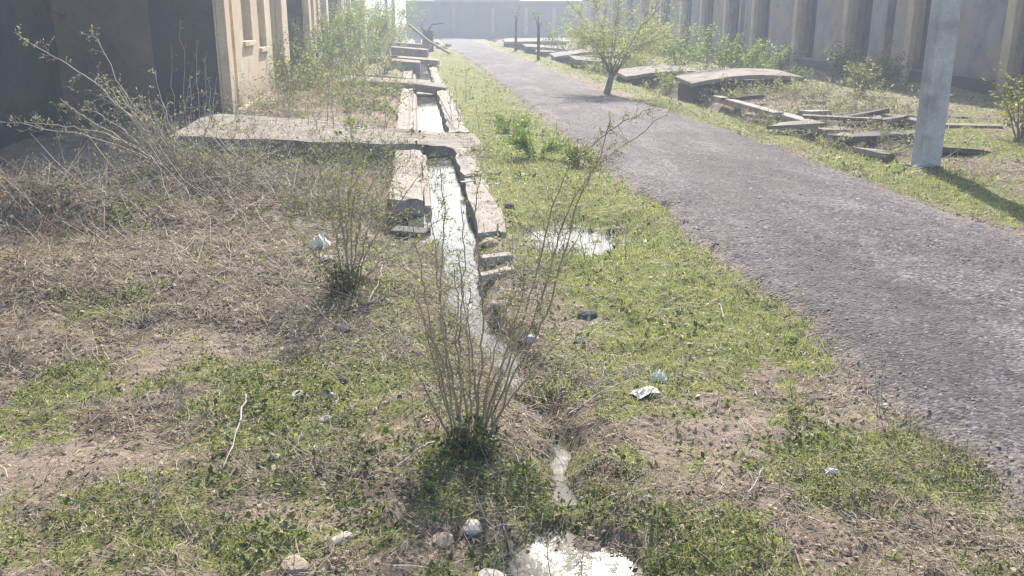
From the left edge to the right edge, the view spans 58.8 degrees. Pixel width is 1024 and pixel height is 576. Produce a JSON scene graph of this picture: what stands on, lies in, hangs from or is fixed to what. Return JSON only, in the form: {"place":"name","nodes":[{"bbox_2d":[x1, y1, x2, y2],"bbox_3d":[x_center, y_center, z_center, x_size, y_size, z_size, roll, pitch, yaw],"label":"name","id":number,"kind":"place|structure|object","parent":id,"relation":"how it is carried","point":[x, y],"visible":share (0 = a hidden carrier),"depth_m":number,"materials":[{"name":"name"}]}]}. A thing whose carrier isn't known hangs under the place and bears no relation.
{"place":"outdoors","nodes":[
{"label":"outdoors","id":0,"kind":"place"},
{"bbox_2d":[311,0,342,68],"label":"green bush","id":1,"kind":"object","parent":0,"point":[326,27],"visible":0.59,"depth_m":26.16,"materials":[{"name":"green plant"}]},
{"bbox_2d":[441,244,578,505],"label":"stream water","id":2,"kind":"structure","parent":0,"point":[561,467],"depth_m":5.11,"materials":[{"name":"grey liquid"}]},
{"bbox_2d":[0,22,1023,575],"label":"ground","id":3,"kind":"structure","parent":0,"point":[704,430],"depth_m":4.17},
{"bbox_2d":[0,0,66,148],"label":"yard wall","id":4,"kind":"structure","parent":3,"relation":"on","point":[30,81],"depth_m":12.49,"materials":[{"name":"grey paint"}]},
{"bbox_2d":[0,157,80,205],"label":"dead brush","id":5,"kind":"object","parent":3,"relation":"on","point":[46,188],"visible":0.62,"depth_m":7.15,"materials":[{"name":"brown plant"}]},
{"bbox_2d":[2,150,213,210],"bbox_3d":[-3.510,-0.859,7.473,2.087,0.655,1.308,-2,17,-6],"label":"dead brush","id":6,"kind":"object","parent":3,"relation":"on","point":[92,185],"visible":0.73,"depth_m":7.39,"materials":[{"name":"brown plant"}]},
{"bbox_2d":[0,24,239,185],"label":"thorn shrub","id":7,"kind":"object","parent":3,"relation":"on","point":[150,136],"visible":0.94,"depth_m":8.52,"materials":[{"name":"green plant"}]},
{"bbox_2d":[50,0,289,125],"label":"row house","id":8,"kind":"structure","parent":3,"relation":"on","point":[137,39],"depth_m":13.74,"materials":[{"name":"paint"}]},
{"bbox_2d":[72,123,279,187],"bbox_3d":[-3.222,-1.210,8.986,1.927,0.951,1.528,-5,17,-16],"label":"dead brush","id":9,"kind":"object","parent":3,"relation":"on","point":[186,155],"visible":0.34,"depth_m":8.70,"materials":[{"name":"brown plant"}]},
{"bbox_2d":[0,87,392,372],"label":"reddish brush","id":10,"kind":"object","parent":3,"relation":"on","point":[102,239],"visible":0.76,"depth_m":6.69,"materials":[{"name":"plant"}]},
{"bbox_2d":[164,19,244,127],"bbox_3d":[-4.278,-2.837,12.472,1.160,1.635,0.746,-2,17,-6],"label":"dry stalk clump","id":11,"kind":"object","parent":3,"relation":"on","point":[204,109],"visible":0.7,"depth_m":12.56,"materials":[{"name":"brown plant"}]},
{"bbox_2d":[73,96,342,180],"bbox_3d":[-2.981,-1.309,9.403,2.544,1.317,2.136,-2,17,-6],"label":"dead brush","id":12,"kind":"object","parent":3,"relation":"on","point":[254,160],"visible":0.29,"depth_m":9.39,"materials":[{"name":"brown plant"}]},
{"bbox_2d":[100,70,323,171],"bbox_3d":[-3.922,-1.973,11.653,2.612,1.743,2.624,-11,20,-33],"label":"dead brush","id":13,"kind":"object","parent":3,"relation":"on","point":[180,112],"visible":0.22,"depth_m":11.59,"materials":[{"name":"brown plant"}]},
{"bbox_2d":[142,137,334,191],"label":"dead brush","id":14,"kind":"object","parent":3,"relation":"on","point":[246,173],"visible":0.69,"depth_m":8.48,"materials":[{"name":"brown plant"}]},
{"bbox_2d":[0,112,523,249],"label":"brushwood","id":15,"kind":"object","parent":3,"relation":"on","point":[184,186],"visible":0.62,"depth_m":8.07,"materials":[{"name":"plant"}]},
{"bbox_2d":[178,105,357,173],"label":"dead brush","id":16,"kind":"object","parent":3,"relation":"on","point":[266,139],"visible":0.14,"depth_m":10.67,"materials":[{"name":"brown plant"}]},
{"bbox_2d":[168,46,369,119],"bbox_3d":[-3.858,-3.003,14.206,2.959,1.641,2.386,-11,20,-33],"label":"dead brush","id":17,"kind":"object","parent":3,"relation":"on","point":[294,105],"visible":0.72,"depth_m":14.28,"materials":[{"name":"beige plant"}]},
{"bbox_2d":[254,24,323,99],"bbox_3d":[-4.095,-4.180,16.851,1.244,1.424,1.093,-2,17,-6],"label":"green bush","id":18,"kind":"object","parent":3,"relation":"on","point":[285,70],"visible":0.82,"depth_m":16.80,"materials":[{"name":"green plant"}]},
{"bbox_2d":[280,554,309,574],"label":"stone","id":19,"kind":"object","parent":3,"relation":"on","point":[302,566],"visible":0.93,"depth_m":2.74,"materials":[{"name":"beige stone"}]},
{"bbox_2d":[276,44,329,87],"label":"green bush","id":20,"kind":"object","parent":3,"relation":"on","point":[310,67],"visible":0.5,"depth_m":19.69,"materials":[{"name":"green plant"}]},
{"bbox_2d":[286,0,329,73],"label":"row house","id":21,"kind":"structure","parent":3,"relation":"on","point":[303,12],"depth_m":24.75,"materials":[{"name":"paint"}]},
{"bbox_2d":[253,38,386,130],"bbox_3d":[-2.728,-2.695,12.560,1.991,1.483,0.947,-2,17,-6],"label":"dry stalk clump","id":22,"kind":"object","parent":3,"relation":"on","point":[332,111],"visible":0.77,"depth_m":12.67,"materials":[{"name":"brown plant"}]},
{"bbox_2d":[289,19,354,77],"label":"green bush","id":23,"kind":"object","parent":3,"relation":"on","point":[316,44],"visible":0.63,"depth_m":22.39,"materials":[{"name":"green plant"}]},
{"bbox_2d":[267,39,381,91],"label":"dead brush","id":24,"kind":"object","parent":3,"relation":"on","point":[319,75],"visible":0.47,"depth_m":18.96,"materials":[{"name":"brown plant"}]},
{"bbox_2d":[169,113,481,158],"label":"drain slab","id":25,"kind":"structure","parent":3,"relation":"on","point":[440,145],"depth_m":11.68,"materials":[{"name":"concrete"}]},
{"bbox_2d":[265,60,394,105],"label":"dead brush","id":26,"kind":"object","parent":3,"relation":"on","point":[338,90],"visible":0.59,"depth_m":16.40,"materials":[{"name":"brown plant"}]},
{"bbox_2d":[227,308,433,375],"bbox_3d":[-0.856,0.295,4.327,0.932,0.301,0.614,-8,18,-25],"label":"dead brush","id":27,"kind":"object","parent":3,"relation":"on","point":[324,345],"visible":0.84,"depth_m":4.33,"materials":[{"name":"brown plant"}]},
{"bbox_2d":[328,0,352,55],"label":"row house","id":28,"kind":"structure","parent":3,"relation":"on","point":[339,3],"depth_m":35.91,"materials":[{"name":"paint"}]},
{"bbox_2d":[260,169,423,238],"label":"dead brush","id":29,"kind":"object","parent":3,"relation":"on","point":[312,208],"visible":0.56,"depth_m":7.83,"materials":[{"name":"brown plant"}]},
{"bbox_2d":[311,257,372,293],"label":"weed tuft","id":30,"kind":"object","parent":3,"relation":"on","point":[349,286],"visible":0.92,"depth_m":5.42,"materials":[{"name":"green plant"}]},
{"bbox_2d":[305,21,380,73],"bbox_3d":[-4.552,-6.301,24.018,2.215,1.478,1.450,-2,17,-6],"label":"green bush","id":31,"kind":"object","parent":3,"relation":"on","point":[335,54],"visible":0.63,"depth_m":24.22,"materials":[{"name":"green plant"}]},
{"bbox_2d":[278,125,412,173],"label":"dead brush","id":32,"kind":"object","parent":3,"relation":"on","point":[330,162],"visible":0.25,"depth_m":10.49,"materials":[{"name":"brown plant"}]},
{"bbox_2d":[320,0,383,65],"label":"green bush","id":33,"kind":"object","parent":3,"relation":"on","point":[347,23],"visible":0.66,"depth_m":28.47,"materials":[{"name":"green plant"}]},
{"bbox_2d":[257,108,452,171],"bbox_3d":[-1.965,-1.563,10.825,2.377,1.437,1.743,-8,18,-26],"label":"dead brush","id":34,"kind":"object","parent":3,"relation":"on","point":[359,143],"visible":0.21,"depth_m":10.78,"materials":[{"name":"brown plant"}]},
{"bbox_2d":[259,116,456,288],"bbox_3d":[-0.898,-0.428,5.462,0.939,1.193,0.994,5,17,16],"label":"thorn shrub","id":35,"kind":"object","parent":3,"relation":"on","point":[342,222],"visible":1,"depth_m":5.49,"materials":[{"name":"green plant"}]},
{"bbox_2d":[314,56,424,101],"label":"dead brush","id":36,"kind":"object","parent":3,"relation":"on","point":[385,90],"visible":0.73,"depth_m":18.19,"materials":[{"name":"brown plant"}]},
{"bbox_2d":[329,1,411,58],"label":"green bush","id":37,"kind":"object","parent":3,"relation":"on","point":[386,22],"visible":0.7,"depth_m":33.22,"materials":[{"name":"green plant"}]},
{"bbox_2d":[352,29,392,61],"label":"green bush","id":38,"kind":"object","parent":3,"relation":"on","point":[378,43],"visible":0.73,"depth_m":31.05,"materials":[{"name":"green plant"}]},
{"bbox_2d":[328,85,424,115],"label":"dead brush","id":39,"kind":"object","parent":3,"relation":"on","point":[381,108],"visible":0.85,"depth_m":15.02,"materials":[{"name":"brown plant"}]},
{"bbox_2d":[311,134,447,178],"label":"dead brush","id":40,"kind":"object","parent":3,"relation":"on","point":[375,168],"visible":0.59,"depth_m":9.57,"materials":[{"name":"brown plant"}]},
{"bbox_2d":[344,0,419,51],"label":"green bush","id":41,"kind":"object","parent":3,"relation":"on","point":[399,11],"visible":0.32,"depth_m":40.14,"materials":[{"name":"green plant"}]},
{"bbox_2d":[360,48,408,72],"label":"green bush","id":42,"kind":"object","parent":3,"relation":"on","point":[385,68],"visible":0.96,"depth_m":24.87,"materials":[{"name":"green plant"}]},
{"bbox_2d":[364,0,428,43],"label":"green bush","id":43,"kind":"object","parent":3,"relation":"on","point":[407,21],"visible":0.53,"depth_m":49.56,"materials":[{"name":"green plant"}]},
{"bbox_2d":[378,205,472,280],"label":"dead brush","id":44,"kind":"object","parent":3,"relation":"on","point":[414,252],"visible":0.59,"depth_m":6.25,"materials":[{"name":"brown plant"}]},
{"bbox_2d":[389,39,505,243],"bbox_3d":[-3.689,-8.926,36.211,1.163,0.622,61.179,-2,17,-6],"label":"drain","id":45,"kind":"object","parent":3,"relation":"on","point":[405,119],"visible":0.42,"depth_m":9.39,"materials":[{"name":"concrete"}]},
{"bbox_2d":[340,75,446,93],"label":"drain slab","id":46,"kind":"structure","parent":45,"relation":"on","point":[430,87],"depth_m":20.41,"materials":[{"name":"concrete"}]},
{"bbox_2d":[391,46,428,57],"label":"drain slab","id":47,"kind":"structure","parent":45,"relation":"on","point":[415,52],"depth_m":35.14,"materials":[{"name":"concrete"}]},
{"bbox_2d":[408,41,477,244],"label":"drain water","id":48,"kind":"structure","parent":45,"relation":"in","point":[430,118],"depth_m":9.24,"materials":[{"name":"grey liquid"}]},
{"bbox_2d":[389,225,430,237],"bbox_3d":[-0.836,-0.455,7.440,0.308,0.061,0.200,6,17,10],"label":"broken kerb piece","id":49,"kind":"object","parent":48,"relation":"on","point":[397,230],"visible":0.57,"depth_m":7.37,"materials":[{"name":"concrete"}]},
{"bbox_2d":[432,414,512,459],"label":"weed tuft","id":50,"kind":"object","parent":3,"relation":"on","point":[466,436],"visible":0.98,"depth_m":3.43,"materials":[{"name":"green plant"}]},
{"bbox_2d":[405,0,582,40],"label":"boundary wall","id":51,"kind":"structure","parent":3,"relation":"on","point":[488,20],"depth_m":71.16,"materials":[{"name":"paint"}]},
{"bbox_2d":[439,236,571,294],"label":"dead brush","id":52,"kind":"object","parent":3,"relation":"on","point":[515,265],"visible":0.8,"depth_m":5.81,"materials":[{"name":"brown plant"}]},
{"bbox_2d":[0,145,1018,575],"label":"soil clods","id":53,"kind":"object","parent":3,"relation":"on","point":[758,559],"visible":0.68,"depth_m":3.50,"materials":[{"name":"soil"}]},
{"bbox_2d":[485,112,535,133],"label":"verge bush","id":54,"kind":"object","parent":3,"relation":"on","point":[499,122],"visible":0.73,"depth_m":13.20,"materials":[{"name":"green plant"}]},
{"bbox_2d":[0,121,1022,575],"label":"broad leaf weeds","id":55,"kind":"object","parent":3,"relation":"on","point":[396,443],"visible":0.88,"depth_m":3.38,"materials":[{"name":"green plant"}]},
{"bbox_2d":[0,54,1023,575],"bbox_3d":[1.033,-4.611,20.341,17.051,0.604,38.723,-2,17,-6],"label":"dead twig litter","id":56,"kind":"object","parent":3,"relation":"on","point":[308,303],"visible":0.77,"depth_m":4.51,"materials":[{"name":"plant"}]},
{"bbox_2d":[0,40,1023,575],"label":"short grass","id":57,"kind":"structure","parent":3,"relation":"on","point":[656,254],"depth_m":4.67,"materials":[{"name":"green plant"}]},
{"bbox_2d":[0,64,1023,575],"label":"weed leaves","id":58,"kind":"object","parent":3,"relation":"on","point":[726,550],"visible":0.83,"depth_m":3.48,"materials":[{"name":"green plant"}]},
{"bbox_2d":[0,55,1023,575],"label":"dead leaf litter","id":59,"kind":"object","parent":3,"relation":"on","point":[722,513],"visible":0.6,"depth_m":3.81,"materials":[{"name":"plant"}]},
{"bbox_2d":[0,43,1023,575],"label":"dry grass","id":60,"kind":"structure","parent":3,"relation":"on","point":[430,365],"depth_m":4.19,"materials":[{"name":"plant"}]},
{"bbox_2d":[0,120,1023,575],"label":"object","id":61,"kind":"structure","parent":3,"relation":"on","point":[582,372],"depth_m":3.42,"materials":[{"name":"plant"}]},
{"bbox_2d":[389,101,670,441],"bbox_3d":[0.091,-0.027,3.465,1.140,1.303,0.852,-2,17,-6],"label":"thorn shrub","id":62,"kind":"object","parent":3,"relation":"on","point":[451,389],"visible":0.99,"depth_m":3.49,"materials":[{"name":"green plant"}]},
{"bbox_2d":[502,39,568,49],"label":"raised slab","id":63,"kind":"structure","parent":3,"relation":"on","point":[508,43],"depth_m":51.19,"materials":[{"name":"concrete"}]},
{"bbox_2d":[499,117,575,159],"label":"verge bush","id":64,"kind":"object","parent":3,"relation":"on","point":[522,141],"visible":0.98,"depth_m":10.73,"materials":[{"name":"green plant"}]},
{"bbox_2d":[477,494,617,575],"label":"dry stalk clump","id":65,"kind":"object","parent":3,"relation":"on","point":[519,544],"visible":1,"depth_m":2.67,"materials":[{"name":"brown plant"}]},
{"bbox_2d":[526,192,598,258],"bbox_3d":[0.373,-0.419,6.246,0.464,0.511,0.323,-15,22,-41],"label":"dry stalk clump","id":66,"kind":"object","parent":3,"relation":"on","point":[577,240],"visible":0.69,"depth_m":6.24,"materials":[{"name":"brown plant"}]},
{"bbox_2d":[540,24,599,50],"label":"green bush","id":67,"kind":"object","parent":3,"relation":"on","point":[552,40],"visible":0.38,"depth_m":39.17,"materials":[{"name":"green plant"}]},
{"bbox_2d":[523,226,617,257],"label":"verge puddle water","id":68,"kind":"structure","parent":3,"relation":"on","point":[600,247],"depth_m":7.25,"materials":[{"name":"grey liquid"}]},
{"bbox_2d":[499,531,644,575],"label":"puddle water","id":69,"kind":"structure","parent":3,"relation":"on","point":[561,563],"depth_m":2.96,"materials":[{"name":"white liquid"}]},
{"bbox_2d":[551,138,599,166],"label":"verge bush","id":70,"kind":"object","parent":3,"relation":"on","point":[567,153],"visible":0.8,"depth_m":10.27,"materials":[{"name":"green plant"}]},
{"bbox_2d":[549,48,623,64],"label":"raised slab","id":71,"kind":"structure","parent":3,"relation":"on","point":[562,56],"depth_m":35.21,"materials":[{"name":"concrete"}]},
{"bbox_2d":[519,347,694,417],"bbox_3d":[0.430,0.417,4.142,0.793,0.286,0.587,-2,17,-6],"label":"dead brush","id":72,"kind":"object","parent":3,"relation":"on","point":[655,394],"visible":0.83,"depth_m":4.06,"materials":[{"name":"brown plant"}]},
{"bbox_2d":[565,48,661,79],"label":"dead brush","id":73,"kind":"object","parent":3,"relation":"on","point":[596,66],"visible":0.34,"depth_m":27.09,"materials":[{"name":"brown plant"}]},
{"bbox_2d":[582,0,653,47],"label":"row house","id":74,"kind":"structure","parent":3,"relation":"on","point":[613,4],"depth_m":53.31,"materials":[{"name":"paint"}]},
{"bbox_2d":[555,0,703,93],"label":"young tree","id":75,"kind":"object","parent":3,"relation":"on","point":[637,44],"visible":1,"depth_m":18.80,"materials":[{"name":"green plant"}]},
{"bbox_2d":[601,14,674,60],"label":"green bush","id":76,"kind":"object","parent":3,"relation":"on","point":[628,30],"visible":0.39,"depth_m":31.54,"materials":[{"name":"green plant"}]},
{"bbox_2d":[616,65,696,86],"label":"raised slab","id":77,"kind":"structure","parent":3,"relation":"on","point":[635,76],"depth_m":23.79,"materials":[{"name":"concrete"}]},
{"bbox_2d":[640,20,719,65],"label":"green bush","id":78,"kind":"object","parent":3,"relation":"on","point":[679,57],"visible":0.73,"depth_m":25.53,"materials":[{"name":"green plant"}]},
{"bbox_2d":[639,54,732,96],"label":"dead brush","id":79,"kind":"object","parent":3,"relation":"on","point":[669,81],"visible":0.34,"depth_m":21.84,"materials":[{"name":"brown plant"}]},
{"bbox_2d":[653,0,745,59],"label":"row house","id":80,"kind":"structure","parent":3,"relation":"on","point":[727,16],"depth_m":37.04,"materials":[{"name":"paint"}]},
{"bbox_2d":[679,21,770,68],"bbox_3d":[5.259,-5.854,22.490,2.193,1.459,1.478,7,18,23],"label":"green bush","id":81,"kind":"object","parent":3,"relation":"on","point":[753,57],"visible":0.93,"depth_m":22.42,"materials":[{"name":"green plant"}]},
{"bbox_2d":[675,68,804,105],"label":"raised slab","id":82,"kind":"structure","parent":3,"relation":"on","point":[691,85],"depth_m":19.68,"materials":[{"name":"concrete"}]},
{"bbox_2d":[713,95,783,118],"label":"concrete beam","id":83,"kind":"structure","parent":3,"relation":"on","point":[739,104],"depth_m":16.31,"materials":[{"name":"grey concrete"}]},
{"bbox_2d":[697,69,816,106],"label":"dead brush","id":84,"kind":"object","parent":3,"relation":"on","point":[743,87],"visible":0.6,"depth_m":18.70,"materials":[{"name":"brown plant"}]},
{"bbox_2d":[741,39,808,69],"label":"green bush","id":85,"kind":"object","parent":3,"relation":"on","point":[778,58],"visible":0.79,"depth_m":24.35,"materials":[{"name":"green plant"}]},
{"bbox_2d":[733,82,828,126],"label":"dead brush","id":86,"kind":"object","parent":3,"relation":"on","point":[792,111],"visible":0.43,"depth_m":15.44,"materials":[{"name":"brown plant"}]},
{"bbox_2d":[728,71,845,103],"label":"dead brush","id":87,"kind":"object","parent":3,"relation":"on","point":[765,92],"visible":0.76,"depth_m":17.81,"materials":[{"name":"brown plant"}]},
{"bbox_2d":[731,102,849,138],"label":"dead brush","id":88,"kind":"object","parent":3,"relation":"on","point":[767,121],"visible":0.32,"depth_m":13.93,"materials":[{"name":"brown plant"}]},
{"bbox_2d":[766,120,825,128],"bbox_3d":[4.027,-2.313,12.851,0.797,0.072,0.295,1,22,24],"label":"rubble piece","id":89,"kind":"object","parent":3,"relation":"on","point":[793,124],"visible":0.97,"depth_m":12.77,"materials":[{"name":"concrete"}]},
{"bbox_2d":[740,0,896,77],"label":"row house","id":90,"kind":"structure","parent":3,"relation":"on","point":[814,27],"depth_m":26.56,"materials":[{"name":"paint"}]},
{"bbox_2d":[759,0,770,51],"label":"door","id":91,"kind":"structure","parent":90,"relation":"in","point":[766,3],"depth_m":31.11,"materials":[{"name":"grey metal"}]},
{"bbox_2d":[802,0,817,56],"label":"door","id":92,"kind":"structure","parent":90,"relation":"in","point":[811,9],"depth_m":27.60,"materials":[{"name":"grey metal"}]},
{"bbox_2d":[853,0,872,62],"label":"door","id":93,"kind":"structure","parent":90,"relation":"in","point":[865,7],"depth_m":24.32,"materials":[{"name":"grey metal"}]},
{"bbox_2d":[785,38,865,81],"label":"green bush","id":94,"kind":"object","parent":3,"relation":"on","point":[835,58],"visible":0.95,"depth_m":21.66,"materials":[{"name":"green plant"}]},
{"bbox_2d":[797,104,916,143],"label":"dead brush","id":95,"kind":"object","parent":3,"relation":"on","point":[852,131],"visible":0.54,"depth_m":13.29,"materials":[{"name":"brown plant"}]},
{"bbox_2d":[802,112,913,162],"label":"dead brush","id":96,"kind":"object","parent":3,"relation":"on","point":[826,140],"visible":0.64,"depth_m":12.02,"materials":[{"name":"brown plant"}]},
{"bbox_2d":[843,58,886,95],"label":"green bush","id":97,"kind":"object","parent":3,"relation":"on","point":[857,73],"visible":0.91,"depth_m":17.83,"materials":[{"name":"green plant"}]},
{"bbox_2d":[844,130,893,141],"bbox_3d":[4.901,-2.072,12.421,0.733,0.100,0.309,-2,23,10],"label":"rubble piece","id":98,"kind":"object","parent":3,"relation":"on","point":[862,136],"visible":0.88,"depth_m":12.33,"materials":[{"name":"concrete"}]},
{"bbox_2d":[784,72,957,115],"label":"dead brush","id":99,"kind":"object","parent":3,"relation":"on","point":[873,103],"visible":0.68,"depth_m":15.27,"materials":[{"name":"brown plant"}]},
{"bbox_2d":[852,147,896,158],"bbox_3d":[4.735,-1.759,11.797,0.655,0.101,0.377,2,18,-22],"label":"rubble piece","id":100,"kind":"object","parent":3,"relation":"on","point":[877,153],"visible":0.87,"depth_m":11.64,"materials":[{"name":"concrete"}]},
{"bbox_2d":[843,40,911,87],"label":"green bush","id":101,"kind":"object","parent":3,"relation":"on","point":[893,74],"visible":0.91,"depth_m":19.77,"materials":[{"name":"green plant"}]},
{"bbox_2d":[907,0,961,168],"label":"utility pole","id":102,"kind":"object","parent":3,"relation":"on","point":[941,42],"visible":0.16,"depth_m":9.68,"materials":[{"name":"concrete"}]},
{"bbox_2d":[886,0,1023,98],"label":"row house","id":103,"kind":"structure","parent":3,"relation":"on","point":[990,36],"depth_m":19.19,"materials":[{"name":"paint"}]},
{"bbox_2d":[918,0,931,68],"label":"door","id":104,"kind":"structure","parent":103,"relation":"in","point":[928,4],"depth_m":21.33,"materials":[{"name":"grey metal"}]},
{"bbox_2d":[981,62,1023,139],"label":"green bush","id":105,"kind":"object","parent":3,"relation":"on","point":[1010,111],"visible":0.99,"depth_m":11.62,"materials":[{"name":"green plant"}]},
{"bbox_2d":[439,37,1023,556],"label":"road","id":106,"kind":"structure","parent":0,"point":[979,367],"depth_m":6.14,"materials":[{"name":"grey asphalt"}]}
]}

